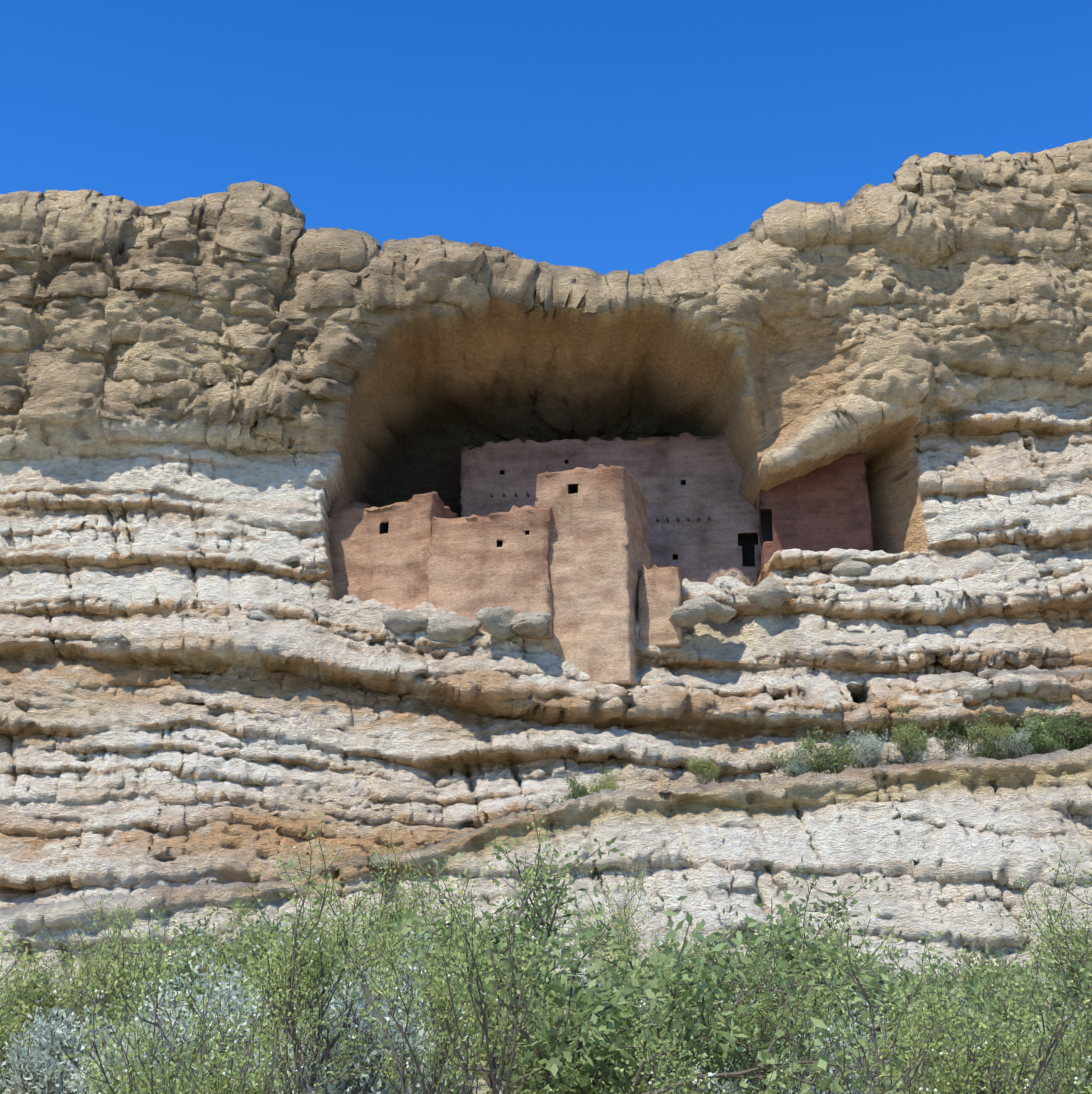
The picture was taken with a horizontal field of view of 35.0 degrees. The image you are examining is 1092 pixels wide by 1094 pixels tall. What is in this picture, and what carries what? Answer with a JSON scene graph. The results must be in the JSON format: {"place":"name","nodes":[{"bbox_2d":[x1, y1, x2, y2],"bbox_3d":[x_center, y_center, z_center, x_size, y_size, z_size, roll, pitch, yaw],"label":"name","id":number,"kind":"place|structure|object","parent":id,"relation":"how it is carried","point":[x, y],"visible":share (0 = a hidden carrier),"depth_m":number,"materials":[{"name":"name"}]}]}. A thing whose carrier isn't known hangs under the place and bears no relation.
{"place":"outdoors","nodes":[
{"label":"outdoors","id":0,"kind":"place"},
{"bbox_2d":[0,1053,951,1093],"bbox_3d":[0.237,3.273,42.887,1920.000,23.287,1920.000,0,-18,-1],"label":"terrain","id":1,"kind":"structure","parent":0,"point":[480,1090],"depth_m":38.50,"materials":[{"name":"beige soil"}]},
{"bbox_2d":[0,923,42,1093],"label":"creosote shrub","id":2,"kind":"object","parent":1,"relation":"on","point":[6,1016],"visible":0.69,"depth_m":23.33,"materials":[{"name":"green plant"}]},
{"bbox_2d":[0,941,90,1070],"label":"creosote shrub","id":3,"kind":"object","parent":1,"relation":"on","point":[45,1004],"visible":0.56,"depth_m":39.77,"materials":[{"name":"green plant"}]},
{"bbox_2d":[0,994,99,1092],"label":"saltbush shrub","id":4,"kind":"object","parent":1,"relation":"on","point":[31,1039],"visible":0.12,"depth_m":28.73,"materials":[{"name":"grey plant"}]},
{"bbox_2d":[0,958,129,1070],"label":"mesquite shrub","id":5,"kind":"object","parent":1,"relation":"on","point":[91,1003],"visible":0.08,"depth_m":42.51,"materials":[{"name":"green plant"}]},
{"bbox_2d":[0,992,140,1093],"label":"saltbush shrub","id":6,"kind":"object","parent":1,"relation":"on","point":[46,1063],"visible":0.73,"depth_m":19.57,"materials":[{"name":"grey plant"}]},
{"bbox_2d":[38,965,112,1059],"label":"mesquite shrub","id":7,"kind":"object","parent":1,"relation":"on","point":[78,995],"depth_m":47.31,"materials":[{"name":"green plant"}]},
{"bbox_2d":[50,951,131,1057],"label":"creosote shrub","id":8,"kind":"object","parent":1,"relation":"on","point":[80,985],"visible":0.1,"depth_m":46.87,"materials":[{"name":"green plant"}]},
{"bbox_2d":[45,889,179,1066],"bbox_3d":[-8.745,9.037,34.694,2.660,4.392,2.518,6,-18,-18],"label":"shrub","id":9,"kind":"object","parent":1,"relation":"on","point":[93,969],"visible":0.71,"depth_m":34.93,"materials":[{"name":"green plant"}]},
{"bbox_2d":[89,954,197,1065],"bbox_3d":[-8.622,10.773,39.415,3.361,2.989,2.844,-3,-18,10],"label":"mesquite shrub","id":10,"kind":"object","parent":1,"relation":"on","point":[108,1015],"visible":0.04,"depth_m":39.02,"materials":[{"name":"green plant"}]},
{"bbox_2d":[119,1000,195,1093],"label":"saltbush shrub","id":11,"kind":"object","parent":1,"relation":"on","point":[161,1014],"visible":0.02,"depth_m":23.85,"materials":[{"name":"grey plant"}]},
{"bbox_2d":[100,915,240,1040],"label":"creosote shrub","id":12,"kind":"object","parent":1,"relation":"on","point":[225,960],"visible":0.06,"depth_m":44.45,"materials":[{"name":"green plant"}]},
{"bbox_2d":[98,936,255,1068],"bbox_3d":[-7.117,9.001,32.605,2.826,3.312,3.425,-8,-19,24],"label":"mesquite shrub","id":13,"kind":"object","parent":1,"relation":"on","point":[201,991],"visible":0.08,"depth_m":32.56,"materials":[{"name":"green plant"}]},
{"bbox_2d":[55,924,314,1093],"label":"saltbush shrub","id":14,"kind":"object","parent":1,"relation":"on","point":[231,997],"visible":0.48,"depth_m":17.49,"materials":[{"name":"grey plant"}]},
{"bbox_2d":[53,893,326,1093],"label":"shrub","id":15,"kind":"object","parent":1,"relation":"on","point":[150,1056],"visible":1,"depth_m":8.46,"materials":[{"name":"green plant"}]},
{"bbox_2d":[145,903,269,991],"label":"mesquite shrub","id":16,"kind":"object","parent":1,"relation":"on","point":[241,959],"visible":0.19,"depth_m":47.95,"materials":[{"name":"green plant"}]},
{"bbox_2d":[220,960,280,1084],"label":"creosote shrub","id":17,"kind":"object","parent":1,"relation":"on","point":[242,968],"depth_m":37.52,"materials":[{"name":"green plant"}]},
{"bbox_2d":[128,984,404,1093],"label":"shrub","id":18,"kind":"object","parent":1,"relation":"on","point":[258,1091],"visible":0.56,"depth_m":11.29,"materials":[{"name":"green plant"}]},
{"bbox_2d":[221,961,312,1089],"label":"saltbush shrub","id":19,"kind":"object","parent":1,"relation":"on","point":[244,1008],"depth_m":33.12,"materials":[{"name":"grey plant"}]},
{"bbox_2d":[117,812,478,1093],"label":"shrub","id":20,"kind":"object","parent":1,"relation":"on","point":[299,959],"visible":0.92,"depth_m":15.29,"materials":[{"name":"green plant"}]},
{"bbox_2d":[222,872,444,986],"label":"mesquite shrub","id":21,"kind":"object","parent":1,"relation":"on","point":[246,911],"visible":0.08,"depth_m":50.81,"materials":[{"name":"green plant"}]},
{"bbox_2d":[213,880,456,1093],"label":"creosote shrub","id":22,"kind":"object","parent":1,"relation":"on","point":[359,947],"visible":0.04,"depth_m":26.32,"materials":[{"name":"green plant"}]},
{"bbox_2d":[256,921,444,1093],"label":"saltbush shrub","id":23,"kind":"object","parent":1,"relation":"on","point":[359,989],"visible":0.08,"depth_m":23.76,"materials":[{"name":"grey plant"}]},
{"bbox_2d":[223,927,488,1093],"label":"saltbush shrub","id":24,"kind":"object","parent":1,"relation":"on","point":[367,1084],"visible":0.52,"depth_m":15.90,"materials":[{"name":"grey plant"}]},
{"bbox_2d":[344,965,431,1088],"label":"creosote shrub","id":25,"kind":"object","parent":1,"relation":"on","point":[412,1021],"depth_m":35.88,"materials":[{"name":"green plant"}]},
{"bbox_2d":[294,824,501,988],"bbox_3d":[-3.219,8.994,37.056,4.112,5.652,2.963,9,-18,-19],"label":"shrub","id":26,"kind":"object","parent":1,"relation":"on","point":[389,917],"visible":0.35,"depth_m":36.94,"materials":[{"name":"green plant"}]},
{"bbox_2d":[376,1019,421,1085],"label":"saltbush shrub","id":27,"kind":"object","parent":1,"relation":"on","point":[406,1054],"depth_m":28.54,"materials":[{"name":"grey plant"}]},
{"bbox_2d":[280,813,591,1093],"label":"shrub","id":28,"kind":"object","parent":1,"relation":"on","point":[443,1007],"visible":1,"depth_m":12.29,"materials":[{"name":"green plant"}]},
{"bbox_2d":[353,827,644,1093],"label":"mesquite shrub","id":29,"kind":"object","parent":1,"relation":"on","point":[534,919],"visible":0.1,"depth_m":28.43,"materials":[{"name":"green plant"}]},
{"bbox_2d":[400,931,634,1093],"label":"creosote shrub","id":30,"kind":"object","parent":1,"relation":"on","point":[521,1071],"visible":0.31,"depth_m":24.50,"materials":[{"name":"green plant"}]},
{"bbox_2d":[534,956,601,1012],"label":"saltbush shrub","id":31,"kind":"object","parent":1,"relation":"on","point":[576,982],"depth_m":43.97,"materials":[{"name":"green plant"}]},
{"bbox_2d":[562,858,656,1009],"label":"shrub","id":32,"kind":"object","parent":1,"relation":"on","point":[626,921],"visible":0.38,"depth_m":42.25,"materials":[{"name":"green plant"}]},
{"bbox_2d":[587,951,649,984],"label":"creosote shrub","id":33,"kind":"object","parent":1,"relation":"on","point":[609,959],"visible":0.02,"depth_m":47.94,"materials":[{"name":"green plant"}]},
{"bbox_2d":[573,950,670,1043],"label":"saltbush shrub","id":34,"kind":"object","parent":1,"relation":"on","point":[652,1022],"visible":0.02,"depth_m":33.65,"materials":[{"name":"green plant"}]},
{"bbox_2d":[608,939,680,1001],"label":"mesquite shrub","id":35,"kind":"object","parent":1,"relation":"on","point":[621,952],"depth_m":41.33,"materials":[{"name":"green plant"}]},
{"bbox_2d":[581,922,734,1021],"bbox_3d":[2.183,9.548,35.495,3.262,3.715,3.209,8,-19,-25],"label":"creosote shrub","id":36,"kind":"object","parent":1,"relation":"on","point":[606,973],"visible":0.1,"depth_m":36.05,"materials":[{"name":"green plant"}]},
{"bbox_2d":[638,941,679,972],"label":"creosote shrub","id":37,"kind":"object","parent":1,"relation":"on","point":[656,949],"depth_m":50.45,"materials":[{"name":"green plant"}]},
{"bbox_2d":[376,852,990,1093],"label":"mesquite shrub","id":38,"kind":"object","parent":1,"relation":"on","point":[588,1061],"visible":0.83,"depth_m":16.52,"materials":[{"name":"green plant"}]},
{"bbox_2d":[550,1000,820,1093],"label":"shrub","id":39,"kind":"object","parent":1,"relation":"on","point":[656,1076],"visible":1,"depth_m":9.50,"materials":[{"name":"green plant"}]},
{"bbox_2d":[627,922,754,1088],"bbox_3d":[3.215,10.477,37.734,3.546,4.268,5.508,12,-21,-34],"label":"mesquite shrub","id":40,"kind":"object","parent":1,"relation":"on","point":[741,948],"depth_m":37.22,"materials":[{"name":"green plant"}]},
{"bbox_2d":[600,986,791,1093],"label":"mesquite shrub","id":41,"kind":"object","parent":1,"relation":"on","point":[631,1072],"visible":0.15,"depth_m":24.13,"materials":[{"name":"green plant"}]},
{"bbox_2d":[654,919,852,1093],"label":"shrub","id":42,"kind":"object","parent":1,"relation":"on","point":[746,1055],"visible":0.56,"depth_m":16.20,"materials":[{"name":"green plant"}]},
{"bbox_2d":[677,1010,832,1093],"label":"saltbush shrub","id":43,"kind":"object","parent":1,"relation":"on","point":[731,1085],"visible":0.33,"depth_m":16.17,"materials":[{"name":"green plant"}]},
{"bbox_2d":[648,970,879,1093],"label":"mesquite shrub","id":44,"kind":"object","parent":1,"relation":"on","point":[750,1031],"visible":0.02,"depth_m":24.02,"materials":[{"name":"green plant"}]},
{"bbox_2d":[558,885,1012,1093],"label":"mesquite shrub","id":45,"kind":"object","parent":1,"relation":"on","point":[710,956],"visible":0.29,"depth_m":30.79,"materials":[{"name":"green plant"}]},
{"bbox_2d":[717,857,909,1093],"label":"mesquite shrub","id":46,"kind":"object","parent":1,"relation":"on","point":[790,956],"visible":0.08,"depth_m":32.92,"materials":[{"name":"green plant"}]},
{"bbox_2d":[736,970,902,1093],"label":"saltbush shrub","id":47,"kind":"object","parent":1,"relation":"on","point":[851,1077],"visible":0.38,"depth_m":19.14,"materials":[{"name":"green plant"}]},
{"bbox_2d":[790,933,934,1079],"bbox_3d":[6.583,9.875,36.111,3.512,3.693,3.025,-8,-19,24],"label":"mesquite shrub","id":48,"kind":"object","parent":1,"relation":"on","point":[891,987],"visible":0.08,"depth_m":35.64,"materials":[{"name":"green plant"}]},
{"bbox_2d":[865,965,907,1085],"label":"creosote shrub","id":49,"kind":"object","parent":1,"relation":"on","point":[893,1004],"visible":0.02,"depth_m":41.10,"materials":[{"name":"green plant"}]},
{"bbox_2d":[860,946,943,1068],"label":"mesquite shrub","id":50,"kind":"object","parent":1,"relation":"on","point":[903,976],"visible":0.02,"depth_m":49.17,"materials":[{"name":"green plant"}]},
{"bbox_2d":[790,906,1091,1093],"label":"shrub","id":51,"kind":"object","parent":1,"relation":"on","point":[958,1086],"visible":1,"depth_m":10.74,"materials":[{"name":"green plant"}]},
{"bbox_2d":[842,915,1056,1046],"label":"mesquite shrub","id":52,"kind":"object","parent":1,"relation":"on","point":[970,969],"visible":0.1,"depth_m":47.56,"materials":[{"name":"green plant"}]},
{"bbox_2d":[876,956,1036,1093],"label":"mesquite shrub","id":53,"kind":"object","parent":1,"relation":"on","point":[946,989],"visible":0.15,"depth_m":29.14,"materials":[{"name":"green plant"}]},
{"bbox_2d":[890,930,1091,1093],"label":"mesquite shrub","id":54,"kind":"object","parent":1,"relation":"on","point":[990,1002],"visible":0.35,"depth_m":20.91,"materials":[{"name":"green plant"}]},
{"bbox_2d":[952,921,1055,1008],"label":"creosote shrub","id":55,"kind":"object","parent":1,"relation":"on","point":[967,961],"visible":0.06,"depth_m":50.67,"materials":[{"name":"green plant"}]},
{"bbox_2d":[947,976,1065,1042],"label":"mesquite shrub","id":56,"kind":"object","parent":1,"relation":"on","point":[1005,1004],"depth_m":37.12,"materials":[{"name":"green plant"}]},
{"bbox_2d":[928,958,1091,1093],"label":"shrub","id":57,"kind":"object","parent":1,"relation":"on","point":[1066,1069],"visible":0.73,"depth_m":13.40,"materials":[{"name":"green plant"}]},
{"bbox_2d":[950,990,1082,1091],"bbox_3d":[6.661,7.341,23.683,2.152,2.468,2.406,-4,-18,12],"label":"saltbush shrub","id":58,"kind":"object","parent":1,"relation":"on","point":[999,1025],"depth_m":23.60,"materials":[{"name":"green plant"}]},
{"bbox_2d":[997,841,1091,1037],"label":"shrub","id":59,"kind":"object","parent":1,"relation":"on","point":[1056,943],"visible":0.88,"depth_m":29.37,"materials":[{"name":"green plant"}]},
{"bbox_2d":[1006,1036,1091,1093],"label":"saltbush shrub","id":60,"kind":"object","parent":1,"relation":"on","point":[1044,1075],"visible":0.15,"depth_m":18.48,"materials":[{"name":"green plant"}]},
{"bbox_2d":[1011,898,1091,1034],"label":"mesquite shrub","id":61,"kind":"object","parent":1,"relation":"on","point":[1068,924],"visible":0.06,"depth_m":48.20,"materials":[{"name":"green plant"}]},
{"bbox_2d":[1020,931,1091,1093],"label":"mesquite shrub","id":62,"kind":"object","parent":1,"relation":"on","point":[1062,977],"visible":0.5,"depth_m":17.32,"materials":[{"name":"green plant"}]},
{"bbox_2d":[1047,1011,1083,1092],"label":"saltbush shrub","id":63,"kind":"object","parent":1,"relation":"on","point":[1068,1028],"depth_m":37.37,"materials":[{"name":"green plant"}]},
{"bbox_2d":[1061,1067,1091,1093],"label":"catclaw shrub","id":64,"kind":"object","parent":1,"relation":"on","point":[1078,1082],"visible":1,"depth_m":8.01,"materials":[{"name":"green plant"}]},
{"bbox_2d":[1065,1009,1091,1074],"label":"saltbush shrub","id":65,"kind":"object","parent":1,"relation":"on","point":[1077,1034],"depth_m":33.70,"materials":[{"name":"green plant"}]},
{"bbox_2d":[0,138,1091,1051],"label":"cliff","id":66,"kind":"structure","parent":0,"point":[212,688],"depth_m":64.26,"materials":[{"name":"beige stone"}]},
{"bbox_2d":[330,496,369,510],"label":"wall","id":67,"kind":"structure","parent":66,"relation":"on","point":[339,503],"depth_m":68.25,"materials":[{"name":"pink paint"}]},
{"bbox_2d":[327,491,456,609],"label":"castle wing","id":68,"kind":"structure","parent":66,"relation":"on","point":[381,554],"depth_m":65.68,"materials":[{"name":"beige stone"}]},
{"bbox_2d":[427,505,553,638],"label":"castle wing","id":69,"kind":"structure","parent":66,"relation":"on","point":[475,564],"depth_m":63.68,"materials":[{"name":"beige stone"}]},
{"bbox_2d":[554,771,596,804],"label":"mesquite shrub","id":70,"kind":"object","parent":66,"relation":"on","point":[577,792],"visible":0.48,"depth_m":58.69,"materials":[{"name":"green plant"}]},
{"bbox_2d":[534,464,650,686],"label":"castle tower","id":71,"kind":"structure","parent":66,"relation":"on","point":[599,557],"depth_m":63.12,"materials":[{"name":"beige stone"}]},
{"bbox_2d":[587,765,624,793],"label":"creosote shrub","id":72,"kind":"object","parent":66,"relation":"on","point":[605,783],"visible":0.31,"depth_m":58.80,"materials":[{"name":"green plant"}]},
{"bbox_2d":[460,432,760,585],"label":"castle block","id":73,"kind":"structure","parent":66,"relation":"on","point":[703,518],"depth_m":71.11,"materials":[{"name":"brown stone"}]},
{"bbox_2d":[382,560,871,642],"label":"boulders","id":74,"kind":"object","parent":66,"relation":"on","point":[768,592],"visible":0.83,"depth_m":62.40,"materials":[{"name":"stone"}]},
{"bbox_2d":[637,564,682,647],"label":"building wall","id":75,"kind":"structure","parent":66,"relation":"on","point":[659,594],"depth_m":63.31,"materials":[{"name":"beige stone"}]},
{"bbox_2d":[684,750,720,784],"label":"creosote shrub","id":76,"kind":"object","parent":66,"relation":"on","point":[707,776],"visible":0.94,"depth_m":59.02,"materials":[{"name":"green plant"}]},
{"bbox_2d":[771,748,813,777],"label":"saltbush shrub","id":77,"kind":"object","parent":66,"relation":"on","point":[794,769],"visible":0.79,"depth_m":58.95,"materials":[{"name":"grey plant"}]},
{"bbox_2d":[759,452,872,581],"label":"building wall","id":78,"kind":"structure","parent":66,"relation":"on","point":[825,508],"depth_m":67.85,"materials":[{"name":"brown stone"}]},
{"bbox_2d":[758,723,881,774],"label":"mesquite shrub","id":79,"kind":"object","parent":66,"relation":"on","point":[834,762],"visible":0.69,"depth_m":59.26,"materials":[{"name":"green plant"}]},
{"bbox_2d":[841,727,892,768],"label":"saltbush shrub","id":80,"kind":"object","parent":66,"relation":"on","point":[870,743],"visible":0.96,"depth_m":59.33,"materials":[{"name":"grey plant"}]},
{"bbox_2d":[886,705,949,764],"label":"creosote shrub","id":81,"kind":"object","parent":66,"relation":"on","point":[905,735],"visible":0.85,"depth_m":59.79,"materials":[{"name":"green plant"}]},
{"bbox_2d":[897,701,993,760],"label":"mesquite shrub","id":82,"kind":"object","parent":66,"relation":"on","point":[951,734],"visible":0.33,"depth_m":59.90,"materials":[{"name":"green plant"}]},
{"bbox_2d":[964,716,1018,759],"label":"creosote shrub","id":83,"kind":"object","parent":66,"relation":"on","point":[994,750],"visible":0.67,"depth_m":59.53,"materials":[{"name":"green plant"}]},
{"bbox_2d":[992,717,1034,758],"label":"saltbush shrub","id":84,"kind":"object","parent":66,"relation":"on","point":[1019,749],"visible":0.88,"depth_m":59.41,"materials":[{"name":"grey plant"}]},
{"bbox_2d":[1014,693,1072,753],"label":"mesquite shrub","id":85,"kind":"object","parent":66,"relation":"on","point":[1037,727],"visible":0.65,"depth_m":59.67,"materials":[{"name":"green plant"}]},
{"bbox_2d":[1024,708,1091,754],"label":"mesquite shrub","id":86,"kind":"object","parent":66,"relation":"on","point":[1074,728],"visible":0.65,"depth_m":59.79,"materials":[{"name":"green plant"}]},
{"bbox_2d":[0,0,1091,275],"label":"sky","id":87,"kind":"structure","parent":0,"point":[600,136],"materials":[{"name":"blue"}]}
]}

